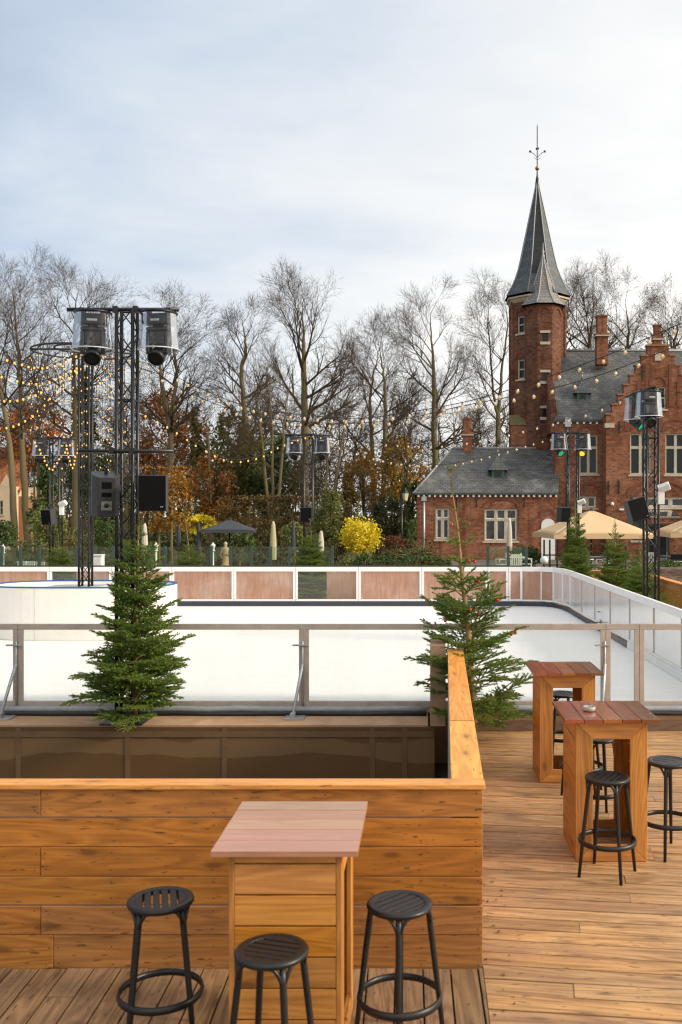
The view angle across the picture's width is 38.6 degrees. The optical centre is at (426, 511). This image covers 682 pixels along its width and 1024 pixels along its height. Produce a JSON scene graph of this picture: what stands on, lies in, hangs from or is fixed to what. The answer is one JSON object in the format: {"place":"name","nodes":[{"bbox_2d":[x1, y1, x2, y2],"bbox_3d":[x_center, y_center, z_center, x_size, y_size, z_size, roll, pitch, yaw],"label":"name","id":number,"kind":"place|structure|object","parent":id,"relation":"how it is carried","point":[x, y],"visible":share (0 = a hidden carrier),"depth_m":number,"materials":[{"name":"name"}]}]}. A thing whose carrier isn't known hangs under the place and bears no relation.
{"place":"outdoors","nodes":[
{"label":"outdoors","id":0,"kind":"place"},
{"bbox_2d":[6,517,558,973],"bbox_3d":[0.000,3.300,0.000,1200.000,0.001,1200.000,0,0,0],"label":"ground","id":1,"kind":"structure","parent":0,"point":[440,769],"depth_m":67.19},
{"bbox_2d":[0,539,48,564],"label":"hedge","id":2,"kind":"object","parent":1,"relation":"on","point":[11,552],"visible":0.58,"depth_m":39.98,"materials":[{"name":"green plant"}]},
{"bbox_2d":[0,447,56,550],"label":"cottage","id":3,"kind":"structure","parent":1,"relation":"on","point":[4,497],"depth_m":79.20,"materials":[{"name":"orange paint"}]},
{"bbox_2d":[0,394,66,553],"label":"leafy tree","id":4,"kind":"object","parent":1,"relation":"on","point":[51,434],"visible":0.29,"depth_m":71.41,"materials":[{"name":"brown plant"}]},
{"bbox_2d":[0,259,74,564],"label":"bare tree","id":5,"kind":"object","parent":1,"relation":"on","point":[12,487],"visible":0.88,"depth_m":58.17,"materials":[{"name":"brown plant"}]},
{"bbox_2d":[0,330,77,554],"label":"bare tree","id":6,"kind":"object","parent":1,"relation":"on","point":[38,467],"visible":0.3,"depth_m":66.18,"materials":[{"name":"brown plant"}]},
{"bbox_2d":[0,241,85,560],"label":"bare tree","id":7,"kind":"object","parent":1,"relation":"on","point":[24,487],"visible":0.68,"depth_m":61.93,"materials":[{"name":"brown plant"}]},
{"bbox_2d":[25,454,66,559],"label":"evergreen tree","id":8,"kind":"object","parent":1,"relation":"on","point":[43,479],"visible":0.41,"depth_m":51.74,"materials":[{"name":"green plant"}]},
{"bbox_2d":[24,506,68,564],"bbox_3d":[-18.045,1.492,46.022,2.007,3.617,2.035,0,0,0],"label":"bush","id":9,"kind":"object","parent":1,"relation":"on","point":[43,531],"visible":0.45,"depth_m":45.72,"materials":[{"name":"green plant"}]},
{"bbox_2d":[32,437,75,564],"bbox_3d":[-10.379,0.263,26.998,1.191,4.704,0.520,0,0,-2],"label":"lighting mast","id":10,"kind":"object","parent":1,"relation":"on","point":[52,461],"visible":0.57,"depth_m":26.87,"materials":[{"name":"black metal"}]},
{"bbox_2d":[3,255,142,561],"bbox_3d":[-23.605,-7.005,63.224,10.530,20.644,8.859,0,0,0],"label":"bare tree","id":11,"kind":"object","parent":1,"relation":"on","point":[74,517],"visible":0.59,"depth_m":63.77,"materials":[{"name":"brown plant"}]},
{"bbox_2d":[63,364,104,559],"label":"evergreen tree","id":12,"kind":"object","parent":1,"relation":"on","point":[85,473],"visible":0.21,"depth_m":65.77,"materials":[{"name":"green plant"}]},
{"bbox_2d":[90,520,119,564],"bbox_3d":[-13.248,1.799,40.006,1.134,3.006,1.151,0,0,0],"label":"hedge","id":13,"kind":"object","parent":1,"relation":"on","point":[102,542],"visible":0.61,"depth_m":39.76,"materials":[{"name":"green plant"}]},
{"bbox_2d":[85,437,129,563],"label":"evergreen tree","id":14,"kind":"object","parent":1,"relation":"on","point":[104,461],"visible":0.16,"depth_m":57.71,"materials":[{"name":"green plant"}]},
{"bbox_2d":[55,323,168,556],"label":"bare tree","id":15,"kind":"object","parent":1,"relation":"on","point":[126,505],"visible":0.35,"depth_m":65.78,"materials":[{"name":"brown plant"}]},
{"bbox_2d":[140,465,193,564],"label":"leafy tree","id":16,"kind":"object","parent":1,"relation":"on","point":[170,519],"visible":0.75,"depth_m":47.92,"materials":[{"name":"brown plant"}]},
{"bbox_2d":[0,546,333,598],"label":"glass balustrade","id":17,"kind":"object","parent":1,"relation":"on","point":[165,554],"visible":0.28,"depth_m":32.96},
{"bbox_2d":[126,387,210,479],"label":"leafy tree","id":18,"kind":"object","parent":1,"relation":"on","point":[146,458],"visible":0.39,"depth_m":69.47,"materials":[{"name":"brown plant"}]},
{"bbox_2d":[114,278,229,561],"bbox_3d":[-16.583,-6.084,63.304,7.275,18.778,7.031,0,0,-32],"label":"bare tree","id":19,"kind":"object","parent":1,"relation":"on","point":[168,416],"visible":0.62,"depth_m":63.49,"materials":[{"name":"brown plant"}]},
{"bbox_2d":[176,401,209,554],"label":"evergreen tree","id":20,"kind":"object","parent":1,"relation":"on","point":[196,452],"visible":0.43,"depth_m":65.83,"materials":[{"name":"green plant"}]},
{"bbox_2d":[158,358,266,564],"bbox_3d":[-12.611,-3.047,57.725,6.399,12.706,5.212,0,0,18],"label":"bare tree","id":21,"kind":"object","parent":1,"relation":"on","point":[209,470],"visible":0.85,"depth_m":57.53,"materials":[{"name":"brown plant"}]},
{"bbox_2d":[187,452,238,542],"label":"leafy tree","id":22,"kind":"object","parent":1,"relation":"on","point":[205,505],"visible":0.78,"depth_m":57.81,"materials":[{"name":"orange plant"}]},
{"bbox_2d":[201,405,254,533],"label":"leafy tree","id":23,"kind":"object","parent":1,"relation":"on","point":[241,479],"visible":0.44,"depth_m":59.40,"materials":[{"name":"green plant"}]},
{"bbox_2d":[201,518,255,545],"bbox_3d":[-9.159,1.792,45.000,2.347,3.016,2.347,0,0,-7],"label":"parasol","id":24,"kind":"object","parent":1,"relation":"on","point":[229,525],"visible":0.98,"depth_m":44.02,"materials":[{"name":"grey fabric"}]},
{"bbox_2d":[110,524,351,564],"bbox_3d":[-12.116,2.190,59.809,15.056,2.971,4.595,0,0,12],"label":"hedge","id":25,"kind":"object","parent":1,"relation":"on","point":[217,553],"visible":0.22,"depth_m":59.85,"materials":[{"name":"green plant"}]},
{"bbox_2d":[218,533,257,564],"bbox_3d":[-9.280,2.075,47.964,1.856,2.458,1.677,0,0,-28],"label":"bush","id":26,"kind":"object","parent":1,"relation":"on","point":[246,540],"visible":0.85,"depth_m":47.63,"materials":[{"name":"green plant"}]},
{"bbox_2d":[186,290,296,559],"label":"bare tree","id":27,"kind":"object","parent":1,"relation":"on","point":[230,329],"visible":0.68,"depth_m":65.62,"materials":[{"name":"brown plant"}]},
{"bbox_2d":[0,639,484,973],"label":"wooden parapet","id":28,"kind":"structure","parent":1,"relation":"on","point":[82,861],"depth_m":5.95,"materials":[{"name":"brown wood"}]},
{"bbox_2d":[0,349,508,549],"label":"distant woods","id":29,"kind":"object","parent":1,"relation":"on","point":[128,468],"visible":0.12,"depth_m":86.00,"materials":[{"name":"plant"}]},
{"bbox_2d":[29,375,490,548],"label":"distant undergrowth","id":30,"kind":"object","parent":1,"relation":"on","point":[203,536],"visible":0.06,"depth_m":89.58,"materials":[{"name":"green plant"}]},
{"bbox_2d":[215,334,335,564],"bbox_3d":[-8.935,-3.634,55.975,7.179,13.901,6.302,0,0,0],"label":"bare tree","id":31,"kind":"object","parent":1,"relation":"on","point":[257,406],"visible":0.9,"depth_m":55.79,"materials":[{"name":"brown plant"}]},
{"bbox_2d":[246,434,306,528],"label":"leafy tree","id":32,"kind":"object","parent":1,"relation":"on","point":[259,487],"visible":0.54,"depth_m":59.41,"materials":[{"name":"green plant"}]},
{"bbox_2d":[214,494,346,564],"bbox_3d":[-8.279,1.117,55.701,7.829,4.367,2.284,0,0,0],"label":"hedge","id":33,"kind":"object","parent":1,"relation":"on","point":[233,510],"visible":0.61,"depth_m":55.77,"materials":[{"name":"brown plant"}]},
{"bbox_2d":[285,434,330,598],"bbox_3d":[-3.409,0.176,28.000,1.318,4.879,0.520,0,0,-2],"label":"lighting mast","id":34,"kind":"object","parent":1,"relation":"on","point":[312,479],"visible":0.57,"depth_m":27.87,"materials":[{"name":"black metal"}]},
{"bbox_2d":[246,256,384,559],"bbox_3d":[-7.278,-6.735,61.652,9.574,20.096,7.949,0,0,0],"label":"bare tree","id":35,"kind":"object","parent":1,"relation":"on","point":[303,374],"visible":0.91,"depth_m":62.40,"materials":[{"name":"brown plant"}]},
{"bbox_2d":[314,485,345,564],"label":"tree","id":36,"kind":"object","parent":1,"relation":"on","point":[320,523],"visible":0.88,"depth_m":51.75,"materials":[{"name":"green plant"}]},
{"bbox_2d":[275,355,401,562],"bbox_3d":[-5.456,-2.998,56.573,7.075,12.625,6.369,0,0,-32],"label":"bare tree","id":37,"kind":"object","parent":1,"relation":"on","point":[337,476],"visible":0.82,"depth_m":56.07,"materials":[{"name":"brown plant"}]},
{"bbox_2d":[0,604,681,762],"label":"rink platform","id":38,"kind":"structure","parent":1,"relation":"on","point":[441,744],"depth_m":12.11,"materials":[{"name":"brown wood"}]},
{"bbox_2d":[44,533,75,579],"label":"spruce tree","id":39,"kind":"object","parent":38,"relation":"on","point":[64,559],"visible":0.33,"depth_m":26.53,"materials":[{"name":"green plant"}]},
{"bbox_2d":[67,306,178,724],"bbox_3d":[-3.770,0.029,12.080,1.386,5.168,0.520,0,0,0],"label":"lighting mast","id":40,"kind":"object","parent":38,"relation":"on","point":[133,451],"visible":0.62,"depth_m":11.98,"materials":[{"name":"black metal"}]},
{"bbox_2d":[71,307,114,365],"bbox_3d":[-4.150,-2.173,12.040,0.523,0.728,0.523,0,0,-11],"label":"stage light","id":41,"kind":"object","parent":40,"relation":"attached to","point":[92,336],"visible":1,"depth_m":11.96,"materials":[{"name":"plastic"}]},
{"bbox_2d":[91,466,127,516],"bbox_3d":[-3.893,-0.257,11.893,0.418,0.600,0.482,0,14,-22],"label":"loudspeaker","id":42,"kind":"object","parent":40,"relation":"attached to","point":[105,492],"visible":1,"depth_m":11.79,"materials":[{"name":"paint"}]},
{"bbox_2d":[138,467,167,510],"bbox_3d":[-3.332,-0.277,11.823,0.335,0.540,0.344,0,0,-9],"label":"loudspeaker","id":43,"kind":"object","parent":40,"relation":"attached to","point":[153,492],"visible":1,"depth_m":11.66,"materials":[{"name":"paint"}]},
{"bbox_2d":[137,307,179,365],"bbox_3d":[-3.333,-2.173,12.040,0.523,0.728,0.523,0,0,9],"label":"stage light","id":44,"kind":"object","parent":40,"relation":"attached to","point":[157,332],"visible":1,"depth_m":11.96,"materials":[{"name":"plastic"}]},
{"bbox_2d":[59,498,196,732],"bbox_3d":[-3.689,1.212,11.988,1.578,2.799,1.715,0,0,0],"label":"spruce tree","id":45,"kind":"object","parent":38,"relation":"on","point":[150,652],"visible":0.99,"depth_m":11.77,"materials":[{"name":"green plant"}]},
{"bbox_2d":[76,571,355,598],"bbox_3d":[-5.391,2.075,26.015,8.029,1.050,0.030,0,0,0],"label":"brown screen","id":46,"kind":"object","parent":38,"relation":"on","point":[341,584],"visible":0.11,"depth_m":26.00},
{"bbox_2d":[0,727,434,778],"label":"fabric hoarding","id":47,"kind":"object","parent":38,"relation":"attached to","point":[222,753],"visible":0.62,"depth_m":11.80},
{"bbox_2d":[288,518,333,598],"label":"spruce tree","id":48,"kind":"object","parent":38,"relation":"on","point":[311,585],"visible":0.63,"depth_m":27.02,"materials":[{"name":"green plant"}]},
{"bbox_2d":[0,606,681,711],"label":"ice","id":49,"kind":"structure","parent":38,"relation":"on","point":[263,665],"depth_m":16.42,"materials":[{"name":"ice"}]},
{"bbox_2d":[0,580,177,640],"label":"rink island","id":50,"kind":"structure","parent":49,"relation":"on","point":[33,602],"depth_m":18.52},
{"bbox_2d":[48,584,107,586],"bbox_3d":[-7.079,1.513,19.550,1.050,0.030,0.900,0,0,0],"label":"mounting plate","id":51,"kind":"object","parent":50,"relation":"on","point":[86,585],"visible":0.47,"depth_m":19.71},
{"bbox_2d":[29,342,130,586],"bbox_3d":[-6.928,-0.922,19.500,2.000,4.910,2.000,0,0,0],"label":"lighting mast","id":52,"kind":"object","parent":51,"relation":"on","point":[81,500],"visible":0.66,"depth_m":19.40,"materials":[{"name":"black metal"}]},
{"bbox_2d":[102,343,681,428],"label":"light string","id":53,"kind":"object","parent":52,"relation":"attached to","point":[475,406],"visible":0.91,"depth_m":14.38,"materials":[{"name":"black rubber"}]},
{"bbox_2d":[110,323,681,423],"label":"light string","id":54,"kind":"object","parent":52,"relation":"attached to","point":[462,406],"visible":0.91,"depth_m":13.94,"materials":[{"name":"black rubber"}]},
{"bbox_2d":[0,565,522,605],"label":"rink fence","id":55,"kind":"object","parent":49,"relation":"on","point":[277,585],"visible":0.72,"depth_m":25.39,"materials":[{"name":"white paint"}]},
{"bbox_2d":[522,567,681,681],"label":"rink fence","id":56,"kind":"object","parent":49,"relation":"on","point":[587,596],"visible":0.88,"depth_m":18.86,"materials":[{"name":"white paint"}]},
{"bbox_2d":[0,624,681,719],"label":"rink fence","id":57,"kind":"object","parent":38,"relation":"on","point":[17,680],"visible":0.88,"depth_m":12.50,"materials":[{"name":"metal"}]},
{"bbox_2d":[0,705,681,711],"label":"cooling pipe","id":58,"kind":"object","parent":38,"relation":"on","point":[240,708],"visible":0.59,"depth_m":12.41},
{"bbox_2d":[4,711,681,715],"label":"black hose","id":59,"kind":"object","parent":38,"relation":"on","point":[197,713],"visible":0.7,"depth_m":12.37,"materials":[{"name":"rubber"}]},
{"bbox_2d":[557,499,599,579],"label":"spruce tree","id":60,"kind":"object","parent":38,"relation":"on","point":[579,564],"visible":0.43,"depth_m":26.26,"materials":[{"name":"green plant"}]},
{"bbox_2d":[588,514,635,588],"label":"spruce tree","id":61,"kind":"object","parent":38,"relation":"on","point":[614,576],"visible":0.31,"depth_m":22.88,"materials":[{"name":"green plant"}]},
{"bbox_2d":[594,548,673,623],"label":"spruce tree","id":62,"kind":"object","parent":38,"relation":"on","point":[635,581],"visible":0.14,"depth_m":19.91,"materials":[{"name":"green plant"}]},
{"bbox_2d":[589,570,681,608],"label":"wooden wall","id":63,"kind":"structure","parent":38,"relation":"on","point":[672,588],"depth_m":23.69,"materials":[{"name":"orange wood"}]},
{"bbox_2d":[630,385,659,600],"bbox_3d":[4.225,0.149,18.259,0.520,4.931,1.118,0,0,-4],"label":"lighting mast","id":64,"kind":"object","parent":38,"relation":"on","point":[657,513],"visible":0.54,"depth_m":18.09,"materials":[{"name":"black metal"}]},
{"bbox_2d":[623,494,649,523],"bbox_3d":[3.875,-0.081,17.995,0.360,0.520,0.344,-14,-3,-14],"label":"loudspeaker","id":65,"kind":"object","parent":64,"relation":"attached to","point":[636,509],"visible":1,"depth_m":17.84,"materials":[{"name":"paint"}]},
{"bbox_2d":[635,388,662,427],"bbox_3d":[4.094,-1.906,17.800,0.523,0.728,0.523,0,0,-17],"label":"stage light","id":66,"kind":"object","parent":64,"relation":"attached to","point":[646,409],"visible":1,"depth_m":17.71,"materials":[{"name":"plastic"}]},
{"bbox_2d":[337,463,359,553],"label":"leafy tree","id":67,"kind":"object","parent":1,"relation":"on","point":[348,494],"visible":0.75,"depth_m":54.88,"materials":[{"name":"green plant"}]},
{"bbox_2d":[336,512,384,556],"bbox_3d":[-3.009,1.651,43.929,2.169,3.300,2.066,0,0,-34],"label":"bush","id":68,"kind":"object","parent":1,"relation":"on","point":[356,538],"visible":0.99,"depth_m":43.64,"materials":[{"name":"yellow plant"}]},
{"bbox_2d":[342,449,384,552],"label":"leafy tree","id":69,"kind":"object","parent":1,"relation":"on","point":[368,465],"visible":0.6,"depth_m":59.82,"materials":[{"name":"orange plant"}]},
{"bbox_2d":[308,302,454,559],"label":"bare tree","id":70,"kind":"object","parent":1,"relation":"on","point":[384,380],"visible":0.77,"depth_m":66.16,"materials":[{"name":"brown plant"}]},
{"bbox_2d":[367,493,404,564],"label":"evergreen tree","id":71,"kind":"object","parent":1,"relation":"on","point":[389,527],"visible":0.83,"depth_m":56.60,"materials":[{"name":"green plant"}]},
{"bbox_2d":[370,424,413,520],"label":"leafy tree","id":72,"kind":"object","parent":1,"relation":"on","point":[398,478],"visible":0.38,"depth_m":65.40,"materials":[{"name":"orange plant"}]},
{"bbox_2d":[213,927,579,1023],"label":"deck base","id":73,"kind":"object","parent":1,"relation":"on","point":[424,998],"depth_m":5.64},
{"bbox_2d":[0,968,488,1023],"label":"deck","id":74,"kind":"structure","parent":73,"relation":"on","point":[64,996],"depth_m":5.59,"materials":[{"name":"brown wood"}]},
{"bbox_2d":[116,886,203,1023],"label":"bar stool","id":75,"kind":"object","parent":74,"relation":"on","point":[184,897],"visible":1,"depth_m":5.02,"materials":[{"name":"black plastic"}]},
{"bbox_2d":[230,933,313,1023],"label":"bar stool","id":76,"kind":"object","parent":74,"relation":"on","point":[274,953],"visible":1,"depth_m":4.49,"materials":[{"name":"black plastic"}]},
{"bbox_2d":[211,801,367,1023],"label":"bar table","id":77,"kind":"object","parent":74,"relation":"on","point":[291,867],"visible":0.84,"depth_m":4.74,"materials":[{"name":"orange wood"}]},
{"bbox_2d":[355,890,444,1023],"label":"bar stool","id":78,"kind":"object","parent":74,"relation":"on","point":[399,907],"visible":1,"depth_m":5.05,"materials":[{"name":"black plastic"}]},
{"bbox_2d":[477,731,681,1023],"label":"deck","id":79,"kind":"structure","parent":73,"relation":"on","point":[616,958],"depth_m":6.83,"materials":[{"name":"brown wood"}]},
{"bbox_2d":[403,464,538,736],"bbox_3d":[0.617,1.099,12.057,1.727,3.405,1.612,0,0,-29],"label":"spruce tree","id":80,"kind":"object","parent":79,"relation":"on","point":[471,647],"visible":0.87,"depth_m":11.92,"materials":[{"name":"green plant"}]},
{"bbox_2d":[525,662,603,782],"bbox_3d":[1.455,2.223,10.290,0.719,1.146,0.770,0,0,-1],"label":"bar table","id":81,"kind":"object","parent":79,"relation":"on","point":[578,678],"visible":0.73,"depth_m":9.99,"materials":[{"name":"orange wood"}]},
{"bbox_2d":[477,720,681,730],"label":"wooden kerb","id":82,"kind":"structure","parent":79,"relation":"on","point":[527,725],"depth_m":12.36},
{"bbox_2d":[552,701,659,861],"bbox_3d":[1.478,2.223,8.065,0.754,1.145,0.770,0,0,-1],"label":"bar table","id":83,"kind":"object","parent":79,"relation":"on","point":[622,725],"visible":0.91,"depth_m":7.74,"materials":[{"name":"orange wood"}]},
{"bbox_2d":[577,770,636,885],"bbox_3d":[1.399,2.421,7.479,0.450,0.761,0.450,0,0,30],"label":"bar stool","id":84,"kind":"object","parent":79,"relation":"on","point":[611,779],"visible":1,"depth_m":7.42,"materials":[{"name":"black plastic"}]},
{"bbox_2d":[647,755,681,861],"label":"bar stool","id":85,"kind":"object","parent":79,"relation":"on","point":[668,764],"visible":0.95,"depth_m":7.87,"materials":[{"name":"black plastic"}]},
{"bbox_2d":[375,435,431,546],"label":"leafy tree","id":86,"kind":"object","parent":1,"relation":"on","point":[409,474],"visible":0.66,"depth_m":63.82,"materials":[{"name":"orange plant"}]},
{"bbox_2d":[357,382,457,564],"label":"bare tree","id":87,"kind":"object","parent":1,"relation":"on","point":[396,453],"visible":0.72,"depth_m":57.28,"materials":[{"name":"brown plant"}]},
{"bbox_2d":[371,547,445,564],"bbox_3d":[-0.788,2.438,43.011,3.324,1.735,1.660,0,0,0],"label":"bush","id":88,"kind":"object","parent":1,"relation":"on","point":[396,552],"visible":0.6,"depth_m":42.95,"materials":[{"name":"green plant"}]},
{"bbox_2d":[399,482,419,544],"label":"evergreen tree","id":89,"kind":"object","parent":1,"relation":"on","point":[409,512],"visible":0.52,"depth_m":54.83,"materials":[{"name":"green plant"}]},
{"bbox_2d":[371,556,451,564],"bbox_3d":[-0.577,2.479,37.001,3.131,1.644,1.142,0,0,0],"label":"hedge","id":90,"kind":"object","parent":1,"relation":"on","point":[436,560],"visible":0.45,"depth_m":36.89,"materials":[{"name":"green plant"}]},
{"bbox_2d":[368,272,495,469],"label":"bare tree","id":91,"kind":"object","parent":1,"relation":"on","point":[434,434],"visible":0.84,"depth_m":66.07,"materials":[{"name":"brown plant"}]},
{"bbox_2d":[418,375,504,477],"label":"bare tree","id":92,"kind":"object","parent":1,"relation":"on","point":[474,426],"visible":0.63,"depth_m":59.63,"materials":[{"name":"brown plant"}]},
{"bbox_2d":[445,266,511,446],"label":"bare tree","id":93,"kind":"object","parent":1,"relation":"on","point":[498,409],"visible":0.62,"depth_m":67.80,"materials":[{"name":"brown plant"}]},
{"bbox_2d":[412,418,558,564],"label":"brick wing","id":94,"kind":"structure","parent":1,"relation":"on","point":[519,486],"depth_m":51.07,"materials":[{"name":"brick"}]},
{"bbox_2d":[434,508,449,540],"bbox_3d":[0.855,0.665,51.060,0.950,1.750,0.240,0,0,0],"label":"window","id":95,"kind":"structure","parent":94,"relation":"in","point":[442,515],"depth_m":51.13,"materials":[{"name":"wood"}]},
{"bbox_2d":[482,509,518,542],"bbox_3d":[3.930,0.725,51.060,1.940,1.810,0.240,0,0,0],"label":"window","id":96,"kind":"structure","parent":94,"relation":"in","point":[495,520],"depth_m":51.13,"materials":[{"name":"wood"}]},
{"bbox_2d":[505,124,570,449],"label":"brick tower","id":97,"kind":"structure","parent":1,"relation":"on","point":[538,295],"depth_m":54.98,"materials":[{"name":"brick"}]},
{"bbox_2d":[503,259,624,377],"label":"bare tree","id":98,"kind":"object","parent":1,"relation":"on","point":[570,314],"visible":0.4,"depth_m":68.09,"materials":[{"name":"brown plant"}]},
{"bbox_2d":[551,432,579,556],"bbox_3d":[4.167,0.151,27.997,1.153,4.929,0.520,0,0,-2],"label":"lighting mast","id":99,"kind":"object","parent":1,"relation":"on","point":[577,471],"visible":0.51,"depth_m":27.85,"materials":[{"name":"black metal"}]},
{"bbox_2d":[532,508,653,563],"bbox_3d":[6.824,1.573,40.000,4.112,3.454,4.112,0,0,-6],"label":"parasol","id":100,"kind":"object","parent":1,"relation":"on","point":[598,525],"visible":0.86,"depth_m":38.63,"materials":[{"name":"beige fabric"}]},
{"bbox_2d":[562,249,651,348],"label":"bare tree","id":101,"kind":"object","parent":1,"relation":"on","point":[620,331],"visible":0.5,"depth_m":69.27,"materials":[{"name":"brown plant"}]},
{"bbox_2d":[566,262,681,348],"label":"bare tree","id":102,"kind":"object","parent":1,"relation":"on","point":[625,279],"visible":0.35,"depth_m":71.78,"materials":[{"name":"brown plant"}]},
{"bbox_2d":[621,270,681,348],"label":"bare tree","id":103,"kind":"object","parent":1,"relation":"on","point":[672,340],"visible":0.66,"depth_m":69.85,"materials":[{"name":"brown plant"}]},
{"bbox_2d":[0,0,681,516],"label":"sky","id":104,"kind":"structure","parent":0,"point":[203,144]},
{"bbox_2d":[546,315,681,559],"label":"brick house","id":105,"kind":"structure","parent":0,"point":[610,471],"depth_m":51.16,"materials":[{"name":"brick"}]},
{"bbox_2d":[580,435,599,475],"bbox_3d":[8.751,-3.051,52.260,1.183,2.188,0.240,0,0,0],"label":"window","id":106,"kind":"structure","parent":105,"relation":"in","point":[588,463],"depth_m":52.33,"materials":[{"name":"stone"}]},
{"bbox_2d":[628,434,652,475],"bbox_3d":[11.295,-3.010,51.060,1.310,2.260,0.240,0,0,0],"label":"window","id":107,"kind":"structure","parent":105,"relation":"in","point":[635,439],"depth_m":51.13,"materials":[{"name":"wood"}]},
{"bbox_2d":[663,434,681,475],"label":"window","id":108,"kind":"structure","parent":105,"relation":"in","point":[673,442],"depth_m":51.15,"materials":[{"name":"stone"}]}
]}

